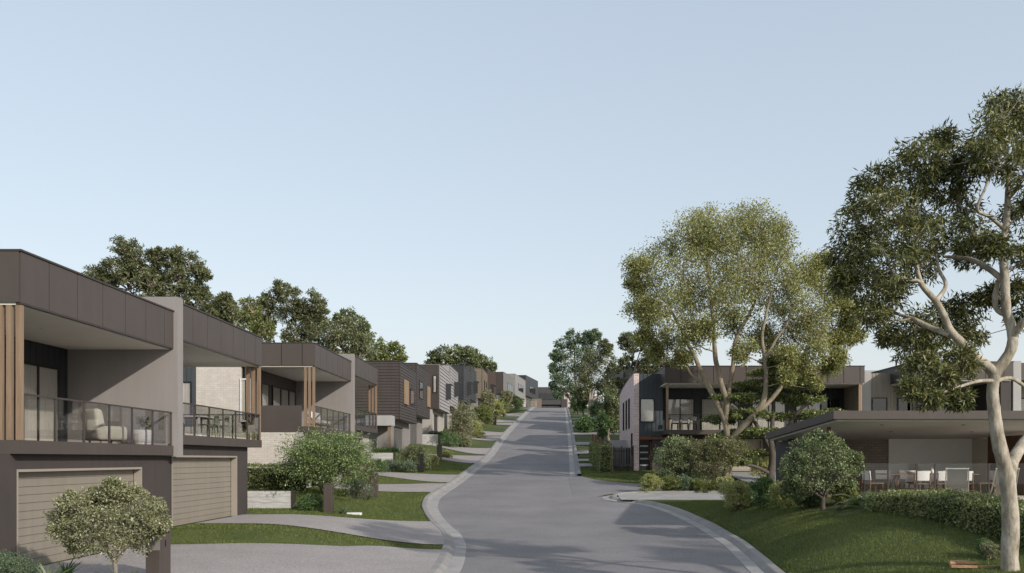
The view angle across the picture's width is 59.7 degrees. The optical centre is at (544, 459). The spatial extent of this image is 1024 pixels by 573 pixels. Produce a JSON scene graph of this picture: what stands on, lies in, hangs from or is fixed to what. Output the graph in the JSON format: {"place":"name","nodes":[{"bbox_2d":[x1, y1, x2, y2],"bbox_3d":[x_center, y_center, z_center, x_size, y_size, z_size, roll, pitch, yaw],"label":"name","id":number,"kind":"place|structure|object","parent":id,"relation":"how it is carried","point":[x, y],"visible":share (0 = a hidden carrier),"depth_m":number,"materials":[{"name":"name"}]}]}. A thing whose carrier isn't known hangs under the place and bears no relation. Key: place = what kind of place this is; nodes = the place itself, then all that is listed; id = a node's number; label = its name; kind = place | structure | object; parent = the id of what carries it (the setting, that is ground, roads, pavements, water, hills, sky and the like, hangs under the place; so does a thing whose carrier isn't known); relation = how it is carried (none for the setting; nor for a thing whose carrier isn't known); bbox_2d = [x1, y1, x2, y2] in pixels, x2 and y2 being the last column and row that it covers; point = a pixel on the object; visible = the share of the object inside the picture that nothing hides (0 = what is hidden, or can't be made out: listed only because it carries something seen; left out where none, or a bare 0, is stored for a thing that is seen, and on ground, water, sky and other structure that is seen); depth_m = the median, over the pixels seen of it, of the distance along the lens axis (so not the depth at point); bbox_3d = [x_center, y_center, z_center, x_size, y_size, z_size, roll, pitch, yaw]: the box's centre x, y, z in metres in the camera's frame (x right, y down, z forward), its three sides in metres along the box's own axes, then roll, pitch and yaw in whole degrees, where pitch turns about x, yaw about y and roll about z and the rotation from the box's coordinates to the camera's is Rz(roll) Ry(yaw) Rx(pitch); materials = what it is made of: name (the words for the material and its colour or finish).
{"place":"outdoors","nodes":[
{"label":"outdoors","id":0,"kind":"place"},
{"bbox_2d":[33,543,441,572],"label":"driveway","id":1,"kind":"structure","parent":0,"point":[246,558],"depth_m":22.56,"materials":[{"name":"grey concrete"}]},
{"bbox_2d":[199,514,443,543],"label":"driveway","id":2,"kind":"structure","parent":0,"point":[424,532],"depth_m":30.92,"materials":[{"name":"grey concrete"}]},
{"bbox_2d":[316,483,444,491],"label":"driveway","id":3,"kind":"structure","parent":0,"point":[426,487],"depth_m":48.16,"materials":[{"name":"grey concrete"}]},
{"bbox_2d":[356,472,456,481],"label":"driveway","id":4,"kind":"structure","parent":0,"point":[432,477],"depth_m":53.85,"materials":[{"name":"concrete"}]},
{"bbox_2d":[425,454,482,462],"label":"driveway","id":5,"kind":"structure","parent":0,"point":[465,459],"depth_m":70.59,"materials":[{"name":"concrete"}]},
{"bbox_2d":[422,444,489,453],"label":"driveway","id":6,"kind":"structure","parent":0,"point":[475,450],"depth_m":79.30,"materials":[{"name":"concrete"}]},
{"bbox_2d":[0,0,1023,402],"label":"sky","id":7,"kind":"structure","parent":0,"point":[481,174],"materials":[{"name":"blue"}]},
{"bbox_2d":[30,407,1023,572],"bbox_3d":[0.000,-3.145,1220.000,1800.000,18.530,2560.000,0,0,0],"label":"ground","id":8,"kind":"structure","parent":0,"point":[183,534],"depth_m":26.71,"materials":[{"name":"green plant"}]},
{"bbox_2d":[0,554,46,572],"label":"ground cover","id":9,"kind":"object","parent":8,"relation":"on","point":[19,564],"visible":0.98,"depth_m":17.29,"materials":[{"name":"green plant"}]},
{"bbox_2d":[0,249,182,566],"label":"townhouse","id":10,"kind":"structure","parent":8,"relation":"on","point":[73,343],"depth_m":23.31,"materials":[{"name":"grey paint"}]},
{"bbox_2d":[14,360,59,440],"bbox_3d":[-14.109,-1.530,24.800,0.050,2.260,2.140,0,0,0],"label":"sliding door","id":11,"kind":"structure","parent":10,"relation":"in","point":[39,379],"depth_m":24.92,"materials":[{"name":"black glass"}]},
{"bbox_2d":[18,469,132,566],"bbox_3d":[-11.516,1.341,21.950,0.068,2.138,5.796,0,0,0],"label":"garage door","id":12,"kind":"structure","parent":10,"relation":"in","point":[36,490],"depth_m":20.44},
{"bbox_2d":[80,409,126,443],"bbox_3d":[-12.031,-0.885,24.306,0.836,0.950,0.947,0,0,35],"label":"armchair","id":13,"kind":"object","parent":10,"relation":"on","point":[96,428],"visible":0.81,"depth_m":23.93,"materials":[{"name":"beige fabric"}]},
{"bbox_2d":[133,430,150,444],"bbox_3d":[-11.600,-0.632,25.650,0.570,0.445,0.570,0,0,0],"label":"side table","id":14,"kind":"object","parent":10,"relation":"on","point":[143,437],"visible":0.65,"depth_m":25.41,"materials":[{"name":"white paint"}]},
{"bbox_2d":[41,475,172,572],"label":"ornamental tree","id":15,"kind":"object","parent":8,"relation":"on","point":[115,496],"visible":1,"depth_m":17.31,"materials":[{"name":"green plant"}]},
{"bbox_2d":[145,526,170,572],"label":"letterbox","id":16,"kind":"object","parent":8,"relation":"on","point":[158,559],"visible":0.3,"depth_m":18.00,"materials":[{"name":"brown metal"}]},
{"bbox_2d":[81,234,241,324],"bbox_3d":[-19.810,-5.314,46.041,8.135,12.258,2.717,0,0,0],"label":"gum tree","id":17,"kind":"object","parent":8,"relation":"on","point":[153,278],"visible":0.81,"depth_m":45.63,"materials":[{"name":"green plant"}]},
{"bbox_2d":[170,303,262,528],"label":"townhouse","id":18,"kind":"structure","parent":8,"relation":"on","point":[206,483],"depth_m":30.76,"materials":[{"name":"grey metal"}]},
{"bbox_2d":[173,457,230,525],"bbox_3d":[-11.516,1.001,29.745,0.068,2.138,5.606,0,0,0],"label":"garage door","id":19,"kind":"structure","parent":18,"relation":"in","point":[201,485],"depth_m":29.69,"materials":[{"name":"beige wood"}]},
{"bbox_2d":[213,294,276,339],"bbox_3d":[-18.855,-5.055,56.179,4.197,10.734,2.734,0,0,0],"label":"gum tree","id":20,"kind":"object","parent":8,"relation":"on","point":[256,327],"visible":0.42,"depth_m":56.00,"materials":[{"name":"green plant"}]},
{"bbox_2d":[183,342,354,486],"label":"townhouse","id":21,"kind":"structure","parent":8,"relation":"on","point":[300,381],"depth_m":42.72,"materials":[{"name":"white brick"}]},
{"bbox_2d":[183,381,191,415],"bbox_3d":[-17.230,-2.870,42.653,0.620,1.720,0.050,0,0,0],"label":"side window","id":22,"kind":"structure","parent":21,"relation":"in","point":[187,385],"depth_m":42.68,"materials":[{"name":"black glass"}]},
{"bbox_2d":[240,378,250,421],"bbox_3d":[-14.365,-2.845,42.690,0.490,2.070,0.050,0,0,0],"label":"side window","id":23,"kind":"structure","parent":21,"relation":"in","point":[242,380],"depth_m":42.71,"materials":[{"name":"white paint"}]},
{"bbox_2d":[248,490,295,508],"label":"retaining wall","id":24,"kind":"structure","parent":8,"relation":"on","point":[271,499],"depth_m":37.72,"materials":[{"name":"concrete"}]},
{"bbox_2d":[248,462,309,489],"bbox_3d":[-12.001,0.725,39.474,3.181,1.300,1.362,0,0,-8],"label":"hedge","id":25,"kind":"object","parent":8,"relation":"on","point":[260,478],"visible":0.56,"depth_m":39.07,"materials":[{"name":"green plant"}]},
{"bbox_2d":[242,278,330,341],"bbox_3d":[-18.133,-6.385,62.282,6.658,12.389,3.513,0,0,0],"label":"gum tree","id":26,"kind":"object","parent":8,"relation":"on","point":[300,310],"visible":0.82,"depth_m":61.63,"materials":[{"name":"green plant"}]},
{"bbox_2d":[294,493,322,511],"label":"shrub","id":27,"kind":"object","parent":8,"relation":"on","point":[314,502],"visible":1,"depth_m":36.42,"materials":[{"name":"green plant"}]},
{"bbox_2d":[171,451,472,548],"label":"verge grass","id":28,"kind":"structure","parent":8,"relation":"on","point":[281,510],"depth_m":35.78,"materials":[{"name":"green plant"}]},
{"bbox_2d":[266,422,381,494],"bbox_3d":[-9.449,0.000,38.570,5.006,3.373,4.346,0,0,0],"label":"garden tree","id":29,"kind":"object","parent":8,"relation":"on","point":[327,461],"visible":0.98,"depth_m":38.00,"materials":[{"name":"green plant"}]},
{"bbox_2d":[323,483,333,512],"bbox_3d":[-8.788,1.720,36.210,0.354,1.500,0.444,0,0,0],"label":"letterbox","id":30,"kind":"object","parent":8,"relation":"on","point":[328,497],"visible":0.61,"depth_m":36.00,"materials":[{"name":"brown metal"}]},
{"bbox_2d":[298,314,376,360],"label":"bushy tree","id":31,"kind":"object","parent":8,"relation":"on","point":[337,336],"visible":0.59,"depth_m":69.44,"materials":[{"name":"green plant"}]},
{"bbox_2d":[332,307,379,357],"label":"bushy tree","id":32,"kind":"object","parent":8,"relation":"on","point":[360,321],"visible":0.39,"depth_m":81.90,"materials":[{"name":"green plant"}]},
{"bbox_2d":[339,477,375,499],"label":"shrub","id":33,"kind":"object","parent":8,"relation":"on","point":[358,485],"visible":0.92,"depth_m":39.89,"materials":[{"name":"green plant"}]},
{"bbox_2d":[342,356,377,470],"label":"townhouse","id":34,"kind":"structure","parent":8,"relation":"on","point":[366,373],"depth_m":56.63,"materials":[{"name":"grey paint"}]},
{"bbox_2d":[349,454,381,498],"bbox_3d":[-8.230,0.785,41.029,1.570,2.317,1.149,0,0,-27],"label":"shrub","id":35,"kind":"object","parent":8,"relation":"on","point":[370,478],"visible":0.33,"depth_m":40.97,"materials":[{"name":"green plant"}]},
{"bbox_2d":[355,361,416,451],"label":"townhouse","id":36,"kind":"structure","parent":8,"relation":"on","point":[396,400],"depth_m":67.20,"materials":[{"name":"brown metal"}]},
{"bbox_2d":[365,336,409,362],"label":"bushy tree","id":37,"kind":"object","parent":8,"relation":"on","point":[387,355],"visible":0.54,"depth_m":91.83,"materials":[{"name":"green plant"}]},
{"bbox_2d":[393,459,419,472],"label":"shrub","id":38,"kind":"object","parent":8,"relation":"on","point":[407,466],"visible":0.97,"depth_m":57.30,"materials":[{"name":"green plant"}]},
{"bbox_2d":[394,443,432,471],"bbox_3d":[-8.578,-0.111,58.733,2.621,2.101,2.204,0,0,0],"label":"shrub","id":39,"kind":"object","parent":8,"relation":"on","point":[411,454],"visible":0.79,"depth_m":58.38,"materials":[{"name":"green plant"}]},
{"bbox_2d":[404,363,430,444],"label":"townhouse","id":40,"kind":"structure","parent":8,"relation":"on","point":[423,396],"depth_m":80.25,"materials":[{"name":"brown metal"}]},
{"bbox_2d":[419,364,452,433],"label":"townhouse","id":41,"kind":"structure","parent":8,"relation":"on","point":[440,385],"depth_m":88.45,"materials":[{"name":"silver metal"}]},
{"bbox_2d":[434,431,462,446],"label":"shrub","id":42,"kind":"object","parent":8,"relation":"on","point":[451,441],"visible":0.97,"depth_m":80.34,"materials":[{"name":"green plant"}]},
{"bbox_2d":[441,365,460,428],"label":"townhouse","id":43,"kind":"structure","parent":8,"relation":"on","point":[451,370],"depth_m":101.35,"materials":[{"name":"silver metal"}]},
{"bbox_2d":[423,343,480,367],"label":"bushy tree","id":44,"kind":"object","parent":8,"relation":"on","point":[463,355],"visible":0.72,"depth_m":134.19,"materials":[{"name":"green plant"}]},
{"bbox_2d":[451,365,473,417],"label":"townhouse","id":45,"kind":"structure","parent":8,"relation":"on","point":[464,380],"depth_m":110.02,"materials":[{"name":"grey metal"}]},
{"bbox_2d":[447,400,479,439],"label":"garden tree","id":46,"kind":"object","parent":8,"relation":"on","point":[461,419],"visible":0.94,"depth_m":84.14,"materials":[{"name":"green plant"}]},
{"bbox_2d":[464,365,478,412],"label":"townhouse","id":47,"kind":"structure","parent":8,"relation":"on","point":[474,381],"depth_m":122.34,"materials":[{"name":"grey metal"}]},
{"bbox_2d":[422,407,534,572],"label":"kerb","id":48,"kind":"structure","parent":8,"relation":"on","point":[442,563],"depth_m":38.20,"materials":[{"name":"concrete"}]},
{"bbox_2d":[471,368,487,410],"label":"townhouse","id":49,"kind":"structure","parent":8,"relation":"on","point":[482,376],"depth_m":130.02,"materials":[{"name":"brown metal"}]},
{"bbox_2d":[430,408,533,572],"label":"gutter","id":50,"kind":"object","parent":8,"relation":"on","point":[457,561],"visible":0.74,"depth_m":36.68,"materials":[{"name":"concrete"}]},
{"bbox_2d":[473,403,494,429],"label":"garden tree","id":51,"kind":"object","parent":8,"relation":"on","point":[485,413],"visible":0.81,"depth_m":100.58,"materials":[{"name":"green plant"}]},
{"bbox_2d":[472,347,497,371],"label":"bushy tree","id":52,"kind":"object","parent":8,"relation":"on","point":[490,365],"visible":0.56,"depth_m":149.48,"materials":[{"name":"green plant"}]},
{"bbox_2d":[479,388,496,411],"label":"garden tree","id":53,"kind":"object","parent":8,"relation":"on","point":[487,398],"visible":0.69,"depth_m":121.52,"materials":[{"name":"green plant"}]},
{"bbox_2d":[493,372,514,399],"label":"townhouse","id":54,"kind":"structure","parent":8,"relation":"on","point":[505,381],"depth_m":165.14,"materials":[{"name":"paint"}]},
{"bbox_2d":[508,374,525,406],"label":"townhouse","id":55,"kind":"structure","parent":8,"relation":"on","point":[520,387],"depth_m":187.13,"materials":[{"name":"paint"}]},
{"bbox_2d":[518,375,537,406],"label":"townhouse","id":56,"kind":"structure","parent":8,"relation":"on","point":[531,388],"depth_m":206.92,"materials":[{"name":"paint"}]},
{"bbox_2d":[537,387,566,407],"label":"townhouse","id":57,"kind":"structure","parent":8,"relation":"on","point":[545,395],"depth_m":239.93,"materials":[{"name":"black metal"}]},
{"bbox_2d":[564,408,574,475],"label":"gutter","id":58,"kind":"object","parent":8,"relation":"on","point":[571,467],"visible":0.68,"depth_m":83.73,"materials":[{"name":"concrete"}]},
{"bbox_2d":[566,407,580,474],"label":"kerb","id":59,"kind":"structure","parent":8,"relation":"on","point":[576,462],"depth_m":82.81,"materials":[{"name":"concrete"}]},
{"bbox_2d":[547,328,602,404],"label":"evergreen tree","id":60,"kind":"object","parent":8,"relation":"on","point":[588,338],"visible":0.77,"depth_m":149.31,"materials":[{"name":"green plant"}]},
{"bbox_2d":[574,414,593,432],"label":"round bush","id":61,"kind":"object","parent":8,"relation":"on","point":[583,425],"visible":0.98,"depth_m":99.56,"materials":[{"name":"green plant"}]},
{"bbox_2d":[571,338,617,417],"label":"gum tree","id":62,"kind":"object","parent":8,"relation":"on","point":[585,389],"visible":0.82,"depth_m":110.09,"materials":[{"name":"green plant"}]},
{"bbox_2d":[588,439,613,471],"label":"hedge","id":63,"kind":"object","parent":8,"relation":"on","point":[600,458],"visible":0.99,"depth_m":58.97,"materials":[{"name":"green plant"}]},
{"bbox_2d":[589,410,613,440],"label":"street tree","id":64,"kind":"object","parent":8,"relation":"on","point":[603,425],"visible":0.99,"depth_m":74.63,"materials":[{"name":"green plant"}]},
{"bbox_2d":[595,387,619,443],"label":"dark shrub tree","id":65,"kind":"object","parent":8,"relation":"on","point":[610,405],"visible":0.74,"depth_m":75.67,"materials":[{"name":"green plant"}]},
{"bbox_2d":[613,446,633,470],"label":"paling gate","id":66,"kind":"structure","parent":8,"relation":"on","point":[621,451],"depth_m":59.98,"materials":[{"name":"black metal"}]},
{"bbox_2d":[602,330,647,419],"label":"gum tree","id":67,"kind":"object","parent":8,"relation":"on","point":[625,342],"visible":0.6,"depth_m":79.73,"materials":[{"name":"green plant"}]},
{"bbox_2d":[578,456,672,483],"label":"verge grass","id":68,"kind":"structure","parent":8,"relation":"on","point":[635,477],"depth_m":57.09,"materials":[{"name":"green plant"}]},
{"bbox_2d":[638,473,664,491],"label":"shrub","id":69,"kind":"object","parent":8,"relation":"on","point":[649,481],"visible":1,"depth_m":46.51,"materials":[{"name":"green plant"}]},
{"bbox_2d":[638,344,678,373],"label":"gum tree","id":70,"kind":"object","parent":8,"relation":"on","point":[644,366],"visible":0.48,"depth_m":77.94,"materials":[{"name":"green plant"}]},
{"bbox_2d":[660,475,681,490],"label":"shrub","id":71,"kind":"object","parent":8,"relation":"on","point":[671,483],"visible":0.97,"depth_m":46.59,"materials":[{"name":"green plant"}]},
{"bbox_2d":[650,434,703,477],"bbox_3d":[7.352,0.108,49.204,3.466,3.210,2.713,0,0,0],"label":"shrub","id":72,"kind":"object","parent":8,"relation":"on","point":[675,455],"visible":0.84,"depth_m":48.76,"materials":[{"name":"green plant"}]},
{"bbox_2d":[602,495,764,572],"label":"gutter","id":73,"kind":"object","parent":8,"relation":"on","point":[747,562],"visible":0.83,"depth_m":30.74,"materials":[{"name":"concrete"}]},
{"bbox_2d":[609,491,784,572],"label":"kerb","id":74,"kind":"structure","parent":8,"relation":"on","point":[765,564],"depth_m":32.54,"materials":[{"name":"concrete"}]},
{"bbox_2d":[683,434,752,481],"bbox_3d":[9.340,0.203,48.249,3.723,3.164,2.942,0,0,0],"label":"shrub","id":75,"kind":"object","parent":8,"relation":"on","point":[715,454],"visible":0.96,"depth_m":47.87,"materials":[{"name":"green plant"}]},
{"bbox_2d":[715,480,753,509],"bbox_3d":[7.593,1.410,34.974,1.835,1.269,1.399,0,0,0],"label":"shrub","id":76,"kind":"object","parent":8,"relation":"on","point":[737,494],"visible":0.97,"depth_m":34.76,"materials":[{"name":"green plant"}]},
{"bbox_2d":[619,365,864,470],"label":"corner house","id":77,"kind":"structure","parent":8,"relation":"on","point":[651,405],"depth_m":60.05,"materials":[{"name":"grey paint"}]},
{"bbox_2d":[639,442,649,469],"bbox_3d":[6.758,-0.185,60.570,0.755,2.030,0.060,0,0,0],"label":"front door","id":78,"kind":"structure","parent":77,"relation":"in","point":[644,447],"depth_m":60.55,"materials":[{"name":"wood"}]},
{"bbox_2d":[640,399,654,421],"bbox_3d":[6.890,-3.310,59.980,0.960,1.580,0.050,0,0,0],"label":"window","id":79,"kind":"structure","parent":77,"relation":"in","point":[647,406],"depth_m":59.99,"materials":[{"name":"black glass"}]},
{"bbox_2d":[669,398,693,429],"bbox_3d":[9.230,-3.055,60.863,1.940,2.230,0.050,0,0,0],"label":"sliding door","id":80,"kind":"structure","parent":77,"relation":"in","point":[676,405],"depth_m":60.88,"materials":[{"name":"black glass"}]},
{"bbox_2d":[701,398,738,429],"bbox_3d":[11.955,-3.055,60.863,2.590,2.230,0.050,0,0,0],"label":"sliding door","id":81,"kind":"structure","parent":77,"relation":"in","point":[707,404],"depth_m":60.88,"materials":[{"name":"black glass"}]},
{"bbox_2d":[683,440,759,470],"bbox_3d":[11.880,-0.219,60.146,5.296,2.138,0.068,0,0,0],"label":"garage door","id":82,"kind":"structure","parent":77,"relation":"in","point":[756,443],"depth_m":60.11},
{"bbox_2d":[751,400,785,427],"bbox_3d":[15.280,-3.055,60.863,2.340,2.230,0.050,0,0,0],"label":"sliding door","id":83,"kind":"structure","parent":77,"relation":"in","point":[780,407],"depth_m":60.88,"materials":[{"name":"black glass"}]},
{"bbox_2d":[616,197,869,476],"bbox_3d":[11.044,-6.516,49.337,14.244,16.415,8.400,0,0,0],"label":"gum tree","id":84,"kind":"object","parent":8,"relation":"on","point":[844,335],"visible":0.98,"depth_m":48.75,"materials":[{"name":"green plant"}]},
{"bbox_2d":[748,452,775,477],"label":"shrub","id":85,"kind":"object","parent":8,"relation":"on","point":[762,462],"visible":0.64,"depth_m":52.70,"materials":[{"name":"green plant"}]},
{"bbox_2d":[747,475,777,509],"bbox_3d":[8.166,1.226,33.194,1.352,1.329,1.156,0,0,0],"label":"shrub","id":86,"kind":"object","parent":8,"relation":"on","point":[760,486],"visible":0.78,"depth_m":33.02,"materials":[{"name":"green plant"}]},
{"bbox_2d":[699,355,846,482],"bbox_3d":[12.965,-2.119,50.502,8.480,7.526,5.137,0,0,0],"label":"layered tree","id":87,"kind":"object","parent":8,"relation":"on","point":[772,416],"visible":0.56,"depth_m":50.13,"materials":[{"name":"green plant"}]},
{"bbox_2d":[767,480,794,508],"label":"shrub","id":88,"kind":"object","parent":8,"relation":"on","point":[776,495],"visible":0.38,"depth_m":31.63,"materials":[{"name":"green plant"}]},
{"bbox_2d":[786,478,821,507],"bbox_3d":[8.919,1.150,30.433,1.345,1.180,1.158,0,0,0],"label":"shrub","id":89,"kind":"object","parent":8,"relation":"on","point":[807,502],"visible":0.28,"depth_m":30.29,"materials":[{"name":"green plant"}]},
{"bbox_2d":[778,428,865,510],"bbox_3d":[9.052,0.396,29.056,2.377,2.896,3.010,0,0,45],"label":"ornamental tree","id":90,"kind":"object","parent":8,"relation":"on","point":[811,442],"visible":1,"depth_m":28.80,"materials":[{"name":"green plant"}]},
{"bbox_2d":[658,497,1023,572],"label":"lawn grass","id":91,"kind":"structure","parent":8,"relation":"on","point":[704,503],"depth_m":23.19,"materials":[{"name":"green plant"}]},
{"bbox_2d":[825,477,859,503],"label":"shrub","id":92,"kind":"object","parent":8,"relation":"on","point":[853,492],"visible":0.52,"depth_m":29.18,"materials":[{"name":"green plant"}]},
{"bbox_2d":[831,490,876,509],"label":"fern","id":93,"kind":"object","parent":8,"relation":"on","point":[854,501],"visible":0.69,"depth_m":27.54,"materials":[{"name":"green plant"}]},
{"bbox_2d":[766,411,1023,499],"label":"pavilion","id":94,"kind":"structure","parent":8,"relation":"on","point":[907,437],"depth_m":35.70,"materials":[{"name":"grey concrete"}]},
{"bbox_2d":[908,471,930,489],"bbox_3d":[13.020,0.874,30.969,0.625,0.948,0.626,0,0,0],"label":"dining chair","id":95,"kind":"object","parent":94,"relation":"on","point":[923,475],"visible":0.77,"depth_m":30.70,"materials":[{"name":"fabric"}]},
{"bbox_2d":[945,468,968,491],"bbox_3d":[14.050,0.824,30.379,0.779,1.086,1.425,0,0,24],"label":"deck chair","id":96,"kind":"object","parent":94,"relation":"on","point":[956,478],"visible":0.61,"depth_m":30.06,"materials":[{"name":"grey fabric"}]},
{"bbox_2d":[819,83,1023,570],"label":"gum tree","id":97,"kind":"object","parent":8,"relation":"on","point":[846,275],"visible":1,"depth_m":17.86,"materials":[{"name":"green plant"}]},
{"bbox_2d":[862,361,1013,410],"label":"townhouse","id":98,"kind":"structure","parent":8,"relation":"on","point":[878,389],"depth_m":59.76,"materials":[{"name":"grey paint"}]},
{"bbox_2d":[863,487,1023,545],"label":"hedge","id":99,"kind":"object","parent":8,"relation":"on","point":[972,511],"visible":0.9,"depth_m":22.56,"materials":[{"name":"green plant"}]},
{"bbox_2d":[864,463,1023,495],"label":"glass fence","id":100,"kind":"object","parent":8,"relation":"on","point":[934,472],"visible":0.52,"depth_m":29.53,"materials":[{"name":"brown metal"}]},
{"bbox_2d":[979,540,999,559],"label":"flower plant","id":101,"kind":"object","parent":8,"relation":"on","point":[989,548],"visible":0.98,"depth_m":18.88,"materials":[{"name":"green plant"}]},
{"bbox_2d":[1011,361,1023,410],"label":"townhouse","id":102,"kind":"structure","parent":8,"relation":"on","point":[1017,397],"depth_m":56.50,"materials":[{"name":"white paint"}]},
{"bbox_2d":[438,408,749,572],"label":"road","id":103,"kind":"structure","parent":0,"point":[512,505],"depth_m":35.51,"materials":[{"name":"grey asphalt"}]},
{"bbox_2d":[568,475,748,497],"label":"side street","id":104,"kind":"structure","parent":0,"point":[583,487],"depth_m":49.44,"materials":[{"name":"concrete"}]},
{"bbox_2d":[618,493,757,499],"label":"path","id":105,"kind":"structure","parent":0,"point":[671,496],"depth_m":44.64,"materials":[{"name":"concrete"}]},
{"bbox_2d":[732,472,775,482],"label":"driveway","id":106,"kind":"structure","parent":0,"point":[745,476],"depth_m":55.04,"materials":[{"name":"concrete"}]},
{"bbox_2d":[901,471,946,489],"bbox_3d":[15.942,0.915,36.670,2.460,0.860,0.510,0,0,0],"label":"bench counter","id":107,"kind":"object","parent":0,"point":[912,485],"depth_m":36.45,"materials":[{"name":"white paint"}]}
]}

